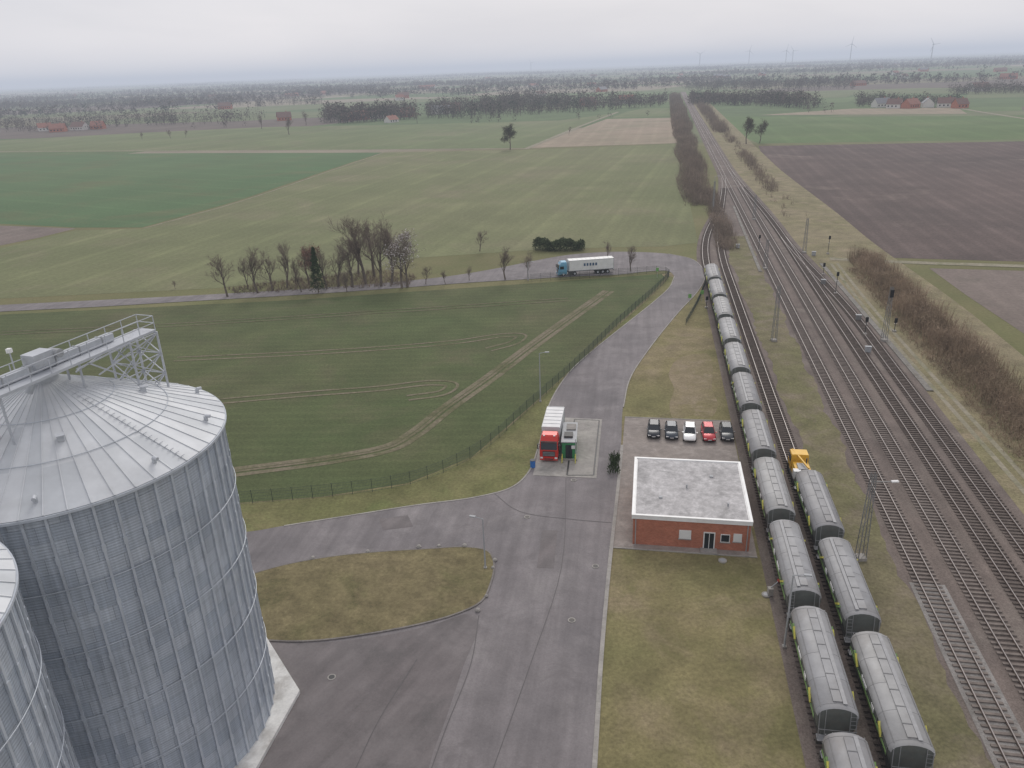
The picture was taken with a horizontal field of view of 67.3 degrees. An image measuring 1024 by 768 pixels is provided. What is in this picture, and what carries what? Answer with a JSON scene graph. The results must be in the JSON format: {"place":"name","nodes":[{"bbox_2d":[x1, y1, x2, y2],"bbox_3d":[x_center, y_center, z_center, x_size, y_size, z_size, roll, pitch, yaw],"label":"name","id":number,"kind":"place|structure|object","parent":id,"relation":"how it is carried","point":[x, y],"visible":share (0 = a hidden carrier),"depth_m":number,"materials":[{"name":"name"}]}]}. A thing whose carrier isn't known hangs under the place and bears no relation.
{"place":"outdoors","nodes":[
{"label":"outdoors","id":0,"kind":"place"},
{"bbox_2d":[0,226,75,244],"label":"bare soil field","id":1,"kind":"structure","parent":0,"point":[10,234],"depth_m":282.06,"materials":[{"name":"soil"}]},
{"bbox_2d":[0,542,79,767],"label":"grain silo","id":2,"kind":"object","parent":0,"point":[33,733],"visible":1,"depth_m":39.03,"materials":[{"name":"metal"}]},
{"bbox_2d":[0,153,378,226],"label":"green field","id":3,"kind":"structure","parent":0,"point":[106,190],"depth_m":409.52,"materials":[{"name":"plant"}]},
{"bbox_2d":[0,113,615,152],"bbox_3d":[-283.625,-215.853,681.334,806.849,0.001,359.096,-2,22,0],"label":"back field","id":4,"kind":"structure","parent":0,"point":[448,136],"depth_m":664.29,"materials":[{"name":"plant"}]},
{"bbox_2d":[0,274,664,502],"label":"crop field","id":5,"kind":"structure","parent":0,"point":[269,431],"depth_m":144.99,"materials":[{"name":"plant"}]},
{"bbox_2d":[0,290,613,476],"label":"tractor wheel tracks","id":6,"kind":"object","parent":5,"relation":"on","point":[427,418],"visible":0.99,"depth_m":131.03,"materials":[{"name":"soil"}]},
{"bbox_2d":[239,266,668,503],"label":"fence","id":7,"kind":"object","parent":5,"relation":"on","point":[586,354],"visible":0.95,"depth_m":118.23,"materials":[{"name":"metal"}]},
{"bbox_2d":[0,144,697,298],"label":"pale field","id":8,"kind":"structure","parent":0,"point":[446,203],"depth_m":278.42,"materials":[{"name":"plant"}]},
{"bbox_2d":[0,252,703,767],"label":"asphalt road","id":9,"kind":"structure","parent":0,"point":[552,722],"depth_m":86.83,"materials":[{"name":"asphalt"}]},
{"bbox_2d":[254,547,492,639],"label":"grass island","id":10,"kind":"structure","parent":9,"relation":"on","point":[339,596],"depth_m":80.03,"materials":[{"name":"plant"}]},
{"bbox_2d":[379,515,412,529],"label":"asphalt patch","id":11,"kind":"object","parent":9,"relation":"on","point":[395,522],"visible":1,"depth_m":92.08,"materials":[{"name":"asphalt"}]},
{"bbox_2d":[355,485,611,767],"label":"asphalt joints","id":12,"kind":"object","parent":9,"relation":"on","point":[565,518],"visible":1,"depth_m":68.42,"materials":[{"name":"asphalt"}]},
{"bbox_2d":[537,530,556,567],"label":"asphalt patch","id":13,"kind":"object","parent":9,"relation":"on","point":[546,556],"visible":1,"depth_m":85.94,"materials":[{"name":"asphalt"}]},
{"bbox_2d":[533,418,601,477],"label":"weighbridge slab","id":14,"kind":"structure","parent":9,"relation":"on","point":[586,436],"depth_m":105.23,"materials":[{"name":"concrete"}]},
{"bbox_2d":[537,406,564,460],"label":"red truck","id":15,"kind":"object","parent":14,"relation":"on","point":[551,431],"visible":0.88,"depth_m":105.45,"materials":[{"name":"paint"}]},
{"bbox_2d":[560,422,578,463],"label":"weighbridge kiosk","id":16,"kind":"object","parent":9,"relation":"on","point":[569,442],"visible":1,"depth_m":105.23,"materials":[{"name":"metal"}]},
{"bbox_2d":[556,256,613,275],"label":"semi trailer truck","id":17,"kind":"object","parent":9,"relation":"on","point":[600,263],"visible":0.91,"depth_m":197.04,"materials":[{"name":"paint"}]},
{"bbox_2d":[0,51,1023,355],"bbox_3d":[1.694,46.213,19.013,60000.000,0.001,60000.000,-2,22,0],"label":"ground","id":18,"kind":"structure","parent":0,"point":[984,103],"depth_m":891.26,"materials":[{"name":"plant"}]},
{"bbox_2d":[0,106,261,131],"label":"distant woodland","id":19,"kind":"object","parent":18,"relation":"on","point":[162,114],"visible":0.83,"depth_m":996.83,"materials":[{"name":"plant"}]},
{"bbox_2d":[0,94,321,109],"bbox_3d":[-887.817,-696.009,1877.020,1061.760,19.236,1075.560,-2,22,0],"label":"distant woodland","id":20,"kind":"object","parent":18,"relation":"on","point":[166,101],"visible":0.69,"depth_m":1651.37,"materials":[{"name":"plant"}]},
{"bbox_2d":[205,254,234,296],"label":"bare tree","id":21,"kind":"object","parent":18,"relation":"on","point":[219,266],"visible":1,"depth_m":186.53,"materials":[{"name":"brown plant"}]},
{"bbox_2d":[243,246,264,292],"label":"bare tree","id":22,"kind":"object","parent":18,"relation":"on","point":[251,262],"visible":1,"depth_m":188.44,"materials":[{"name":"brown plant"}]},
{"bbox_2d":[254,249,276,290],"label":"bare tree","id":23,"kind":"object","parent":18,"relation":"on","point":[268,263],"visible":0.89,"depth_m":191.28,"materials":[{"name":"brown plant"}]},
{"bbox_2d":[276,241,290,287],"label":"bare tree","id":24,"kind":"object","parent":18,"relation":"on","point":[283,253],"visible":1,"depth_m":194.46,"materials":[{"name":"brown plant"}]},
{"bbox_2d":[298,243,320,286],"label":"russet tree","id":25,"kind":"object","parent":18,"relation":"on","point":[306,252],"visible":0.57,"depth_m":191.89,"materials":[{"name":"brown plant"}]},
{"bbox_2d":[308,247,326,292],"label":"conifer tree","id":26,"kind":"object","parent":18,"relation":"on","point":[316,270],"visible":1,"depth_m":188.16,"materials":[{"name":"green plant"}]},
{"bbox_2d":[227,267,415,293],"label":"undergrowth","id":27,"kind":"object","parent":18,"relation":"on","point":[367,273],"visible":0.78,"depth_m":198.10,"materials":[{"name":"plant"}]},
{"bbox_2d":[325,216,368,283],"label":"bare tree","id":28,"kind":"object","parent":18,"relation":"on","point":[356,246],"visible":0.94,"depth_m":192.68,"materials":[{"name":"brown plant"}]},
{"bbox_2d":[333,234,361,286],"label":"bare tree","id":29,"kind":"object","parent":18,"relation":"on","point":[348,261],"visible":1,"depth_m":190.39,"materials":[{"name":"brown plant"}]},
{"bbox_2d":[259,614,478,767],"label":"asphalt apron","id":30,"kind":"object","parent":18,"relation":"on","point":[327,723],"visible":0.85,"depth_m":66.47,"materials":[{"name":"asphalt"}]},
{"bbox_2d":[317,97,422,122],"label":"distant woodland","id":31,"kind":"object","parent":18,"relation":"on","point":[332,111],"visible":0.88,"depth_m":869.40,"materials":[{"name":"plant"}]},
{"bbox_2d":[353,218,387,276],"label":"bare tree","id":32,"kind":"object","parent":18,"relation":"on","point":[365,224],"visible":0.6,"depth_m":198.40,"materials":[{"name":"brown plant"}]},
{"bbox_2d":[360,213,393,285],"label":"bare tree","id":33,"kind":"object","parent":18,"relation":"on","point":[372,248],"visible":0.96,"depth_m":189.84,"materials":[{"name":"brown plant"}]},
{"bbox_2d":[371,220,397,283],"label":"bare tree","id":34,"kind":"object","parent":18,"relation":"on","point":[392,272],"visible":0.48,"depth_m":194.13,"materials":[{"name":"brown plant"}]},
{"bbox_2d":[383,227,416,288],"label":"bare tree","id":35,"kind":"object","parent":18,"relation":"on","point":[400,260],"visible":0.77,"depth_m":188.75,"materials":[{"name":"brown plant"}]},
{"bbox_2d":[382,228,425,287],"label":"blossom tree","id":36,"kind":"object","parent":18,"relation":"on","point":[400,239],"visible":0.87,"depth_m":188.30,"materials":[{"name":"brown plant"}]},
{"bbox_2d":[284,254,704,767],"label":"road kerb","id":37,"kind":"structure","parent":18,"relation":"on","point":[598,707],"depth_m":85.79,"materials":[{"name":"concrete"}]},
{"bbox_2d":[0,55,1023,116],"bbox_3d":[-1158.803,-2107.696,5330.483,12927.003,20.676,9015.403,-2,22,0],"label":"distant woodland","id":38,"kind":"object","parent":18,"relation":"on","point":[345,89],"visible":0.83,"depth_m":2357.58,"materials":[{"name":"plant"}]},
{"bbox_2d":[423,88,671,117],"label":"distant woodland","id":39,"kind":"object","parent":18,"relation":"on","point":[527,97],"visible":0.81,"depth_m":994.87,"materials":[{"name":"plant"}]},
{"bbox_2d":[532,237,584,251],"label":"evergreen hedge","id":40,"kind":"object","parent":18,"relation":"on","point":[544,242],"visible":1,"depth_m":224.39,"materials":[{"name":"green plant"}]},
{"bbox_2d":[620,417,738,481],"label":"parking area","id":41,"kind":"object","parent":18,"relation":"on","point":[637,442],"visible":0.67,"depth_m":107.91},
{"bbox_2d":[646,419,661,437],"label":"parked car","id":42,"kind":"object","parent":41,"relation":"on","point":[653,428],"visible":1,"depth_m":110.94,"materials":[{"name":"paint"}]},
{"bbox_2d":[664,421,679,438],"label":"parked car","id":43,"kind":"object","parent":41,"relation":"on","point":[671,430],"visible":1,"depth_m":110.31,"materials":[{"name":"paint"}]},
{"bbox_2d":[682,421,697,441],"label":"parked car","id":44,"kind":"object","parent":41,"relation":"on","point":[689,432],"visible":1,"depth_m":109.49,"materials":[{"name":"paint"}]},
{"bbox_2d":[700,421,716,440],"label":"parked car","id":45,"kind":"object","parent":41,"relation":"on","point":[707,431],"visible":1,"depth_m":109.33,"materials":[{"name":"paint"}]},
{"bbox_2d":[719,421,734,440],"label":"parked car","id":46,"kind":"object","parent":41,"relation":"on","point":[726,431],"visible":1,"depth_m":109.32,"materials":[{"name":"paint"}]},
{"bbox_2d":[668,90,693,129],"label":"railside bushes","id":47,"kind":"object","parent":18,"relation":"on","point":[678,109],"visible":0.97,"depth_m":775.66,"materials":[{"name":"plant"}]},
{"bbox_2d":[671,120,720,205],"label":"railside bushes","id":48,"kind":"object","parent":18,"relation":"on","point":[691,161],"visible":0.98,"depth_m":369.70,"materials":[{"name":"plant"}]},
{"bbox_2d":[701,186,739,249],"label":"railside bushes","id":49,"kind":"object","parent":18,"relation":"on","point":[723,228],"visible":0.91,"depth_m":244.99,"materials":[{"name":"plant"}]},
{"bbox_2d":[688,86,824,107],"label":"distant woodland","id":50,"kind":"object","parent":18,"relation":"on","point":[734,100],"visible":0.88,"depth_m":900.78,"materials":[{"name":"plant"}]},
{"bbox_2d":[700,208,824,767],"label":"railway track","id":51,"kind":"structure","parent":18,"relation":"on","point":[705,249],"depth_m":102.94,"materials":[{"name":"metal"}]},
{"bbox_2d":[704,263,721,289],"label":"grain hopper wagon","id":52,"kind":"object","parent":51,"relation":"on","point":[711,270],"visible":0.65,"depth_m":180.80,"materials":[{"name":"metal"}]},
{"bbox_2d":[708,279,726,307],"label":"grain hopper wagon","id":53,"kind":"object","parent":51,"relation":"on","point":[716,287],"visible":0.67,"depth_m":167.56,"materials":[{"name":"metal"}]},
{"bbox_2d":[713,296,733,329],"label":"grain hopper wagon","id":54,"kind":"object","parent":51,"relation":"on","point":[721,307],"visible":0.66,"depth_m":154.22,"materials":[{"name":"metal"}]},
{"bbox_2d":[718,317,741,354],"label":"grain hopper wagon","id":55,"kind":"object","parent":51,"relation":"on","point":[728,330],"visible":0.66,"depth_m":141.24,"materials":[{"name":"metal"}]},
{"bbox_2d":[724,342,750,385],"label":"grain hopper wagon","id":56,"kind":"object","parent":51,"relation":"on","point":[735,357],"visible":0.71,"depth_m":127.95,"materials":[{"name":"metal"}]},
{"bbox_2d":[731,372,761,423],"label":"grain hopper wagon","id":57,"kind":"object","parent":51,"relation":"on","point":[743,386],"visible":0.73,"depth_m":114.81,"materials":[{"name":"metal"}]},
{"bbox_2d":[741,409,776,471],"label":"grain hopper wagon","id":58,"kind":"object","parent":51,"relation":"on","point":[757,434],"visible":0.81,"depth_m":101.67,"materials":[{"name":"metal"}]},
{"bbox_2d":[752,457,795,534],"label":"grain hopper wagon","id":59,"kind":"object","parent":51,"relation":"on","point":[773,492],"visible":0.84,"depth_m":88.51,"materials":[{"name":"metal"}]},
{"bbox_2d":[767,519,821,620],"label":"grain hopper wagon","id":60,"kind":"object","parent":51,"relation":"on","point":[789,548],"visible":0.77,"depth_m":75.49,"materials":[{"name":"metal"}]},
{"bbox_2d":[788,606,858,743],"bbox_3d":[25.953,24.022,64.647,3.410,3.999,14.400,2,23,10],"label":"grain hopper wagon","id":61,"kind":"object","parent":51,"relation":"on","point":[830,693],"visible":0.89,"depth_m":62.02,"materials":[{"name":"metal"}]},
{"bbox_2d":[819,732,877,767],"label":"grain hopper wagon","id":62,"kind":"object","parent":51,"relation":"on","point":[844,750],"visible":1,"depth_m":54.99,"materials":[{"name":"metal"}]},
{"bbox_2d":[682,76,855,90],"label":"distant woodland","id":63,"kind":"object","parent":18,"relation":"on","point":[801,84],"visible":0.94,"depth_m":1352.99,"materials":[{"name":"plant"}]},
{"bbox_2d":[715,179,886,766],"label":"railway track","id":64,"kind":"structure","parent":18,"relation":"on","point":[750,340],"depth_m":123.21,"materials":[{"name":"metal"}]},
{"bbox_2d":[786,449,810,483],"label":"rail shunting tractor","id":65,"kind":"object","parent":64,"relation":"on","point":[797,460],"visible":0.69,"depth_m":97.83,"materials":[{"name":"metal"}]},
{"bbox_2d":[793,470,844,552],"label":"grain hopper wagon","id":66,"kind":"object","parent":64,"relation":"on","point":[816,502],"visible":0.87,"depth_m":85.19,"materials":[{"name":"metal"}]},
{"bbox_2d":[816,537,880,645],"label":"grain hopper wagon","id":67,"kind":"object","parent":64,"relation":"on","point":[856,606],"visible":0.89,"depth_m":71.95,"materials":[{"name":"metal"}]},
{"bbox_2d":[847,631,935,767],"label":"grain hopper wagon","id":68,"kind":"object","parent":64,"relation":"on","point":[901,727],"visible":1,"depth_m":59.01,"materials":[{"name":"metal"}]},
{"bbox_2d":[680,92,1023,767],"bbox_3d":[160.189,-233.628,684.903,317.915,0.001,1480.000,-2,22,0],"label":"track bed","id":69,"kind":"object","parent":18,"relation":"on","point":[946,578],"visible":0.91,"depth_m":93.86,"materials":[{"name":"gravel"}]},
{"bbox_2d":[733,206,933,390],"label":"cable trough","id":70,"kind":"object","parent":69,"relation":"on","point":[910,367],"visible":0.98,"depth_m":158.84,"materials":[{"name":"concrete"}]},
{"bbox_2d":[729,236,994,767],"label":"trackside moss","id":71,"kind":"object","parent":69,"relation":"on","point":[954,738],"visible":0.88,"depth_m":86.26,"materials":[{"name":"plant"}]},
{"bbox_2d":[909,582,1023,767],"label":"gravel bed","id":72,"kind":"object","parent":69,"relation":"on","point":[986,742],"visible":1,"depth_m":65.99,"materials":[{"name":"gravel"}]},
{"bbox_2d":[684,93,1023,699],"bbox_3d":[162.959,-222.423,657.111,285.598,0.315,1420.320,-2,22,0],"label":"railway track","id":73,"kind":"structure","parent":18,"relation":"on","point":[882,429],"depth_m":97.06,"materials":[{"name":"metal"}]},
{"bbox_2d":[686,100,1023,767],"bbox_3d":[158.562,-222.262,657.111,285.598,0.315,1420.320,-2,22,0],"label":"railway track","id":74,"kind":"structure","parent":18,"relation":"on","point":[799,329],"depth_m":86.32,"materials":[{"name":"metal"}]},
{"bbox_2d":[694,102,1023,513],"bbox_3d":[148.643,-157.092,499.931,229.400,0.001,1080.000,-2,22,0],"label":"dry verge","id":75,"kind":"structure","parent":18,"relation":"on","point":[824,220],"depth_m":181.35,"materials":[{"name":"plant"}]},
{"bbox_2d":[690,93,730,131],"bbox_3d":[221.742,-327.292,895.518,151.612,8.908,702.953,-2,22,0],"label":"railside bushes","id":76,"kind":"object","parent":75,"relation":"on","point":[718,125],"visible":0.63,"depth_m":689.47,"materials":[{"name":"plant"}]},
{"bbox_2d":[719,126,806,215],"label":"railside bushes","id":77,"kind":"object","parent":75,"relation":"on","point":[749,157],"visible":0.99,"depth_m":375.81,"materials":[{"name":"plant"}]},
{"bbox_2d":[846,243,1023,449],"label":"shrub thicket","id":78,"kind":"object","parent":75,"relation":"on","point":[955,342],"visible":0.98,"depth_m":136.94,"materials":[{"name":"plant"}]},
{"bbox_2d":[849,265,1023,471],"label":"dry weeds","id":79,"kind":"object","parent":75,"relation":"on","point":[878,296],"visible":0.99,"depth_m":131.26,"materials":[{"name":"plant"}]},
{"bbox_2d":[729,171,1023,617],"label":"railway track","id":80,"kind":"structure","parent":18,"relation":"on","point":[909,425],"depth_m":107.70,"materials":[{"name":"metal"}]},
{"bbox_2d":[854,472,898,561],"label":"lattice mast","id":81,"kind":"object","parent":18,"relation":"on","point":[861,557],"visible":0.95,"depth_m":80.46,"materials":[{"name":"metal"}]},
{"bbox_2d":[854,90,932,105],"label":"distant woodland","id":82,"kind":"object","parent":18,"relation":"on","point":[865,98],"visible":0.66,"depth_m":810.27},
{"bbox_2d":[777,234,1023,561],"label":"railway track","id":83,"kind":"structure","parent":18,"relation":"on","point":[938,427],"depth_m":112.45,"materials":[{"name":"metal"}]},
{"bbox_2d":[946,80,1023,93],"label":"distant woodland","id":84,"kind":"object","parent":18,"relation":"on","point":[985,87],"visible":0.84,"depth_m":979.50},
{"bbox_2d":[0,108,1023,266],"bbox_3d":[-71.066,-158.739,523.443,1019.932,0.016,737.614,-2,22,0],"label":"farm path","id":85,"kind":"structure","parent":0,"point":[944,263],"depth_m":362.48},
{"bbox_2d":[0,0,1023,87],"label":"sky","id":86,"kind":"structure","parent":0,"point":[43,43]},
{"bbox_2d":[240,273,805,767],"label":"lawn","id":87,"kind":"structure","parent":0,"point":[694,673],"depth_m":70.30,"materials":[{"name":"plant"}]},
{"bbox_2d":[234,637,299,767],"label":"silo foundation","id":88,"kind":"object","parent":87,"relation":"on","point":[287,693],"visible":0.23,"depth_m":65.08,"materials":[{"name":"concrete"}]},
{"bbox_2d":[0,374,274,767],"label":"grain silo","id":89,"kind":"object","parent":88,"relation":"on","point":[123,539],"visible":0.85,"depth_m":51.35,"materials":[{"name":"metal"}]},
{"bbox_2d":[0,314,169,444],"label":"silo catwalk","id":90,"kind":"object","parent":89,"relation":"on","point":[40,364],"visible":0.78,"depth_m":53.16,"materials":[{"name":"metal"}]},
{"bbox_2d":[254,546,494,641],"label":"island kerb","id":91,"kind":"structure","parent":87,"relation":"on","point":[413,625],"depth_m":76.09,"materials":[{"name":"concrete"}]},
{"bbox_2d":[240,275,673,531],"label":"verge grass","id":92,"kind":"structure","parent":87,"relation":"on","point":[501,462],"depth_m":99.81,"materials":[{"name":"plant"}]},
{"bbox_2d":[607,450,619,473],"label":"shrub","id":93,"kind":"object","parent":87,"relation":"on","point":[612,466],"visible":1,"depth_m":102.21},
{"bbox_2d":[609,416,756,557],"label":"terrace kerb","id":94,"kind":"structure","parent":87,"relation":"on","point":[683,551],"depth_m":85.01,"materials":[{"name":"concrete"}]},
{"bbox_2d":[632,519,750,551],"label":"walls","id":95,"kind":"structure","parent":87,"relation":"on","point":[658,532],"depth_m":84.82,"materials":[{"name":"red brick"}]},
{"bbox_2d":[632,459,752,525],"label":"fascia","id":96,"kind":"structure","parent":95,"relation":"on","point":[693,520],"depth_m":84.26,"materials":[{"name":"white paint"}]},
{"bbox_2d":[700,532,716,553],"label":"door","id":97,"kind":"structure","parent":95,"relation":"attached to","point":[708,543],"depth_m":84.52,"materials":[{"name":"white paint"}]},
{"bbox_2d":[678,530,741,543],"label":"windows","id":98,"kind":"structure","parent":95,"relation":"attached to","point":[686,535],"depth_m":84.23,"materials":[{"name":"white paint"}]},
{"bbox_2d":[532,118,675,147],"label":"stubble field","id":99,"kind":"structure","parent":0,"point":[631,131],"depth_m":588.50,"materials":[{"name":"plant"}]},
{"bbox_2d":[612,108,672,117],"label":"meadow field","id":100,"kind":"structure","parent":0,"point":[655,112],"depth_m":824.76,"materials":[{"name":"plant"}]},
{"bbox_2d":[613,481,756,555],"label":"paved terrace","id":101,"kind":"structure","parent":0,"point":[623,536],"depth_m":88.23,"materials":[{"name":"concrete"}]},
{"bbox_2d":[636,459,748,519],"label":"roof","id":102,"kind":"structure","parent":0,"point":[703,494],"depth_m":89.47,"materials":[{"name":"grey concrete"}]},
{"bbox_2d":[632,457,752,522],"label":"roof trim","id":103,"kind":"structure","parent":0,"point":[697,518],"depth_m":87.93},
{"bbox_2d":[669,353,717,418],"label":"worn grass","id":104,"kind":"structure","parent":0,"point":[691,377],"depth_m":127.33,"materials":[{"name":"plant"}]},
{"bbox_2d":[768,108,966,114],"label":"stubble field","id":105,"kind":"structure","parent":0,"point":[896,111],"depth_m":724.38,"materials":[{"name":"plant"}]},
{"bbox_2d":[725,115,1023,143],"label":"green field","id":106,"kind":"structure","parent":0,"point":[853,129],"depth_m":554.63,"materials":[{"name":"plant"}]},
{"bbox_2d":[759,141,1023,261],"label":"ploughed field","id":107,"kind":"structure","parent":0,"point":[958,201],"depth_m":299.70,"materials":[{"name":"soil"}]},
{"bbox_2d":[830,263,1023,493],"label":"service path","id":108,"kind":"structure","parent":0,"point":[980,441],"depth_m":121.26,"materials":[{"name":"gravel"}]},
{"bbox_2d":[930,268,1023,332],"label":"harrowed field","id":109,"kind":"structure","parent":0,"point":[999,293],"depth_m":174.30,"materials":[{"name":"soil"}]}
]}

